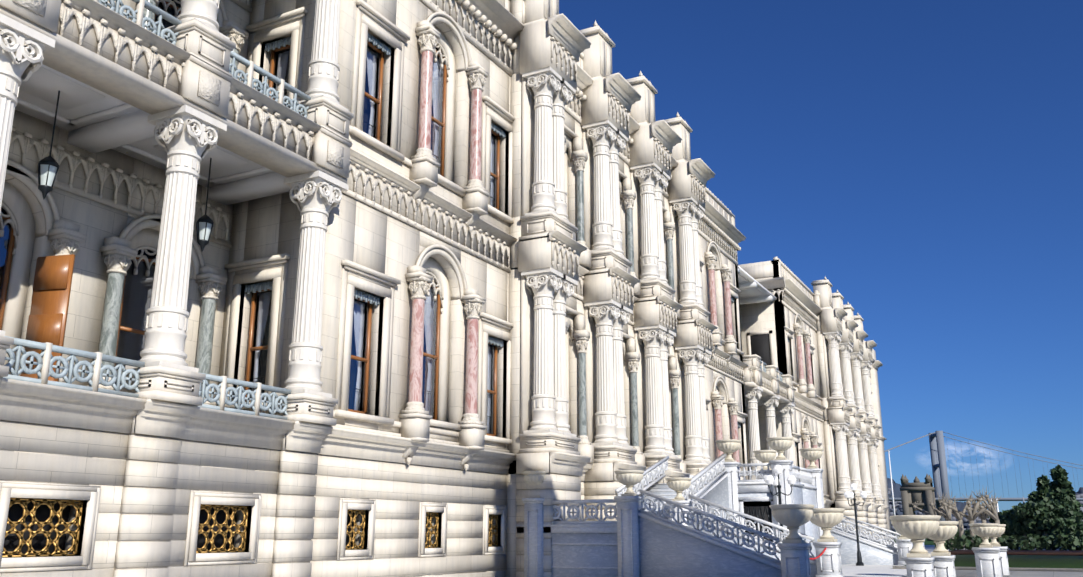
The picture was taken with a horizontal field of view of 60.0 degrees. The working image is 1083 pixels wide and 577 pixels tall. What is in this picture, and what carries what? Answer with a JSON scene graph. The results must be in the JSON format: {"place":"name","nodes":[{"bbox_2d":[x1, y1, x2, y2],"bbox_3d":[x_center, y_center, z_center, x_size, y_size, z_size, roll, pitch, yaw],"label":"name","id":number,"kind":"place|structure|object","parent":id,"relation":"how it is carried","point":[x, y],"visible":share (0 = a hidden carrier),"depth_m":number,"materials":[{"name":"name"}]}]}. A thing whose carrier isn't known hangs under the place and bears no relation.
{"place":"outdoors","nodes":[
{"label":"outdoors","id":0,"kind":"place"},
{"bbox_2d":[551,476,898,576],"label":"staircase walls","id":1,"kind":"structure","parent":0,"point":[664,551],"depth_m":24.40,"materials":[{"name":"white stone"}]},
{"bbox_2d":[552,454,899,563],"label":"stair balustrades","id":2,"kind":"object","parent":1,"relation":"on","point":[713,471],"visible":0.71,"depth_m":26.21,"materials":[{"name":"white stone"}]},
{"bbox_2d":[744,506,772,541],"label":"metal gate","id":3,"kind":"structure","parent":1,"relation":"in","point":[766,517],"depth_m":31.59,"materials":[{"name":"black metal"}]},
{"bbox_2d":[559,0,1082,511],"label":"sky","id":4,"kind":"structure","parent":0,"point":[922,159],"materials":[{"name":"blue"}]},
{"bbox_2d":[915,441,1010,474],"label":"cloud","id":5,"kind":"structure","parent":0,"point":[967,455],"depth_m":4523.59,"materials":[{"name":"white"}]},
{"bbox_2d":[894,535,1064,545],"bbox_3d":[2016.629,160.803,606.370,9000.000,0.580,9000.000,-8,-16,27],"label":"shoreline","id":6,"kind":"structure","parent":0,"point":[926,542],"depth_m":210.96,"materials":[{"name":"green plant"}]},
{"bbox_2d":[0,0,892,576],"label":"building facade","id":7,"kind":"object","parent":6,"relation":"on","point":[148,484],"visible":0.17,"depth_m":21.73,"materials":[{"name":"white stone"}]},
{"bbox_2d":[0,1,499,436],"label":"window frames","id":8,"kind":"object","parent":7,"relation":"attached to","point":[47,318],"visible":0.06,"depth_m":17.69,"materials":[{"name":"wood"}]},
{"bbox_2d":[0,3,497,434],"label":"window panes","id":9,"kind":"object","parent":8,"relation":"in","point":[269,311],"visible":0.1,"depth_m":21.93,"materials":[{"name":"glass"}]},
{"bbox_2d":[2,498,497,557],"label":"window grilles","id":10,"kind":"object","parent":7,"relation":"on","point":[76,520],"visible":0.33,"depth_m":16.72,"materials":[{"name":"brown metal"}]},
{"bbox_2d":[253,48,493,433],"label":"curtains","id":11,"kind":"object","parent":7,"relation":"attached to","point":[266,303],"depth_m":23.66,"materials":[{"name":"fabric"}]},
{"bbox_2d":[98,0,680,454],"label":"columns","id":12,"kind":"structure","parent":7,"relation":"on","point":[110,320],"depth_m":22.57,"materials":[{"name":"stone"}]},
{"bbox_2d":[15,64,776,406],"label":"ceiling beams","id":13,"kind":"structure","parent":7,"relation":"on","point":[91,120],"depth_m":18.49,"materials":[{"name":"white paint"}]},
{"bbox_2d":[38,91,771,531],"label":"ironwork lanterns","id":14,"kind":"object","parent":13,"relation":"hanging from","point":[46,189],"visible":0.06,"depth_m":19.44,"materials":[{"name":"grey metal"}]},
{"bbox_2d":[40,164,211,240],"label":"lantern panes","id":15,"kind":"object","parent":14,"relation":"attached to","point":[52,172],"visible":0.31,"depth_m":16.49,"materials":[{"name":"white glass"}]},
{"bbox_2d":[3,0,795,445],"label":"balcony railings","id":16,"kind":"object","parent":7,"relation":"on","point":[119,372],"visible":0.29,"depth_m":17.08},
{"bbox_2d":[0,0,834,554],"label":"window panes","id":17,"kind":"structure","parent":7,"relation":"in","point":[760,346],"depth_m":20.28,"materials":[{"name":"black"}]},
{"bbox_2d":[0,0,879,472],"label":"decorative moldings","id":18,"kind":"structure","parent":7,"relation":"attached to","point":[122,260],"depth_m":23.28,"materials":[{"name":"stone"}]},
{"bbox_2d":[0,0,882,498],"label":"columns","id":19,"kind":"structure","parent":7,"relation":"attached to","point":[186,136],"depth_m":28.06,"materials":[{"name":"stone"}]},
{"bbox_2d":[0,0,888,571],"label":"palace trim mouldings","id":20,"kind":"object","parent":7,"relation":"attached to","point":[166,402],"visible":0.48,"depth_m":23.11,"materials":[{"name":"white stone"}]},
{"bbox_2d":[408,51,818,468],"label":"columns","id":21,"kind":"structure","parent":7,"relation":"attached to","point":[417,327],"depth_m":24.89,"materials":[{"name":"pink stone"}]},
{"bbox_2d":[517,460,1009,576],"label":"stair posts","id":22,"kind":"object","parent":6,"relation":"on","point":[796,561],"visible":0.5,"depth_m":25.29,"materials":[{"name":"white stone"}]},
{"bbox_2d":[522,437,1005,557],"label":"urn planters","id":23,"kind":"object","parent":22,"relation":"on","point":[916,529],"visible":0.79,"depth_m":25.56,"materials":[{"name":"white stone"}]},
{"bbox_2d":[810,547,825,559],"bbox_3d":[6.906,6.715,23.908,0.044,0.365,3.792,-8,-16,27],"label":"red rope barrier","id":24,"kind":"object","parent":22,"relation":"on","point":[819,555],"visible":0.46,"depth_m":24.40,"materials":[{"name":"red fabric"}]},
{"bbox_2d":[900,474,936,540],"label":"garden gate tower","id":25,"kind":"structure","parent":6,"relation":"on","point":[915,491],"depth_m":171.00,"materials":[{"name":"stone"}]},
{"bbox_2d":[888,450,998,538],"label":"flagpoles","id":26,"kind":"object","parent":6,"relation":"on","point":[893,494],"visible":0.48,"depth_m":125.55,"materials":[{"name":"white metal"}]},
{"bbox_2d":[842,545,1082,576],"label":"terrace paving","id":27,"kind":"structure","parent":6,"relation":"on","point":[850,570],"depth_m":31.04,"materials":[{"name":"grey stone"}]},
{"bbox_2d":[768,474,864,565],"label":"lamp posts","id":28,"kind":"object","parent":27,"relation":"on","point":[859,557],"visible":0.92,"depth_m":37.76,"materials":[{"name":"black metal"}]},
{"bbox_2d":[764,465,866,498],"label":"lamp globes","id":29,"kind":"object","parent":28,"relation":"on","point":[772,480],"visible":0.94,"depth_m":28.06,"materials":[{"name":"white glass"}]},
{"bbox_2d":[893,566,1082,571],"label":"lawn kerb","id":30,"kind":"structure","parent":27,"relation":"on","point":[1023,569],"depth_m":32.25,"materials":[{"name":"concrete"}]},
{"bbox_2d":[934,534,1082,550],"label":"hedge","id":31,"kind":"object","parent":27,"relation":"on","point":[960,542],"visible":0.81,"depth_m":67.80,"materials":[{"name":"green plant"}]},
{"bbox_2d":[885,431,1082,520],"bbox_3d":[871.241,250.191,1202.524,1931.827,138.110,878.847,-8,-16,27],"label":"suspension bridge","id":32,"kind":"structure","parent":6,"relation":"on","point":[938,462],"depth_m":1225.68,"materials":[{"name":"grey metal"}]},
{"bbox_2d":[887,478,1082,534],"bbox_3d":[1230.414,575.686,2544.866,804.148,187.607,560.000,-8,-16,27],"label":"shore hills","id":33,"kind":"structure","parent":0,"point":[960,506],"depth_m":2733.08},
{"bbox_2d":[888,488,1082,529],"bbox_3d":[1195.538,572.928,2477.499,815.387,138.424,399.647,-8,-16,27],"label":"shore buildings","id":34,"kind":"structure","parent":33,"relation":"on","point":[897,503],"depth_m":2453.39,"materials":[{"name":"grey"}]},
{"bbox_2d":[905,555,1082,568],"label":"lawn","id":35,"kind":"structure","parent":0,"point":[1037,561],"depth_m":42.39,"materials":[{"name":"green plant"}]},
{"bbox_2d":[948,550,1082,555],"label":"flower bed","id":36,"kind":"object","parent":35,"relation":"on","point":[1036,552],"visible":0.6,"depth_m":58.28,"materials":[{"name":"red plant"}]},
{"bbox_2d":[912,465,1082,548],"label":"tree","id":37,"kind":"object","parent":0,"point":[1049,507],"depth_m":86.35,"materials":[{"name":"green plant"}]}
]}

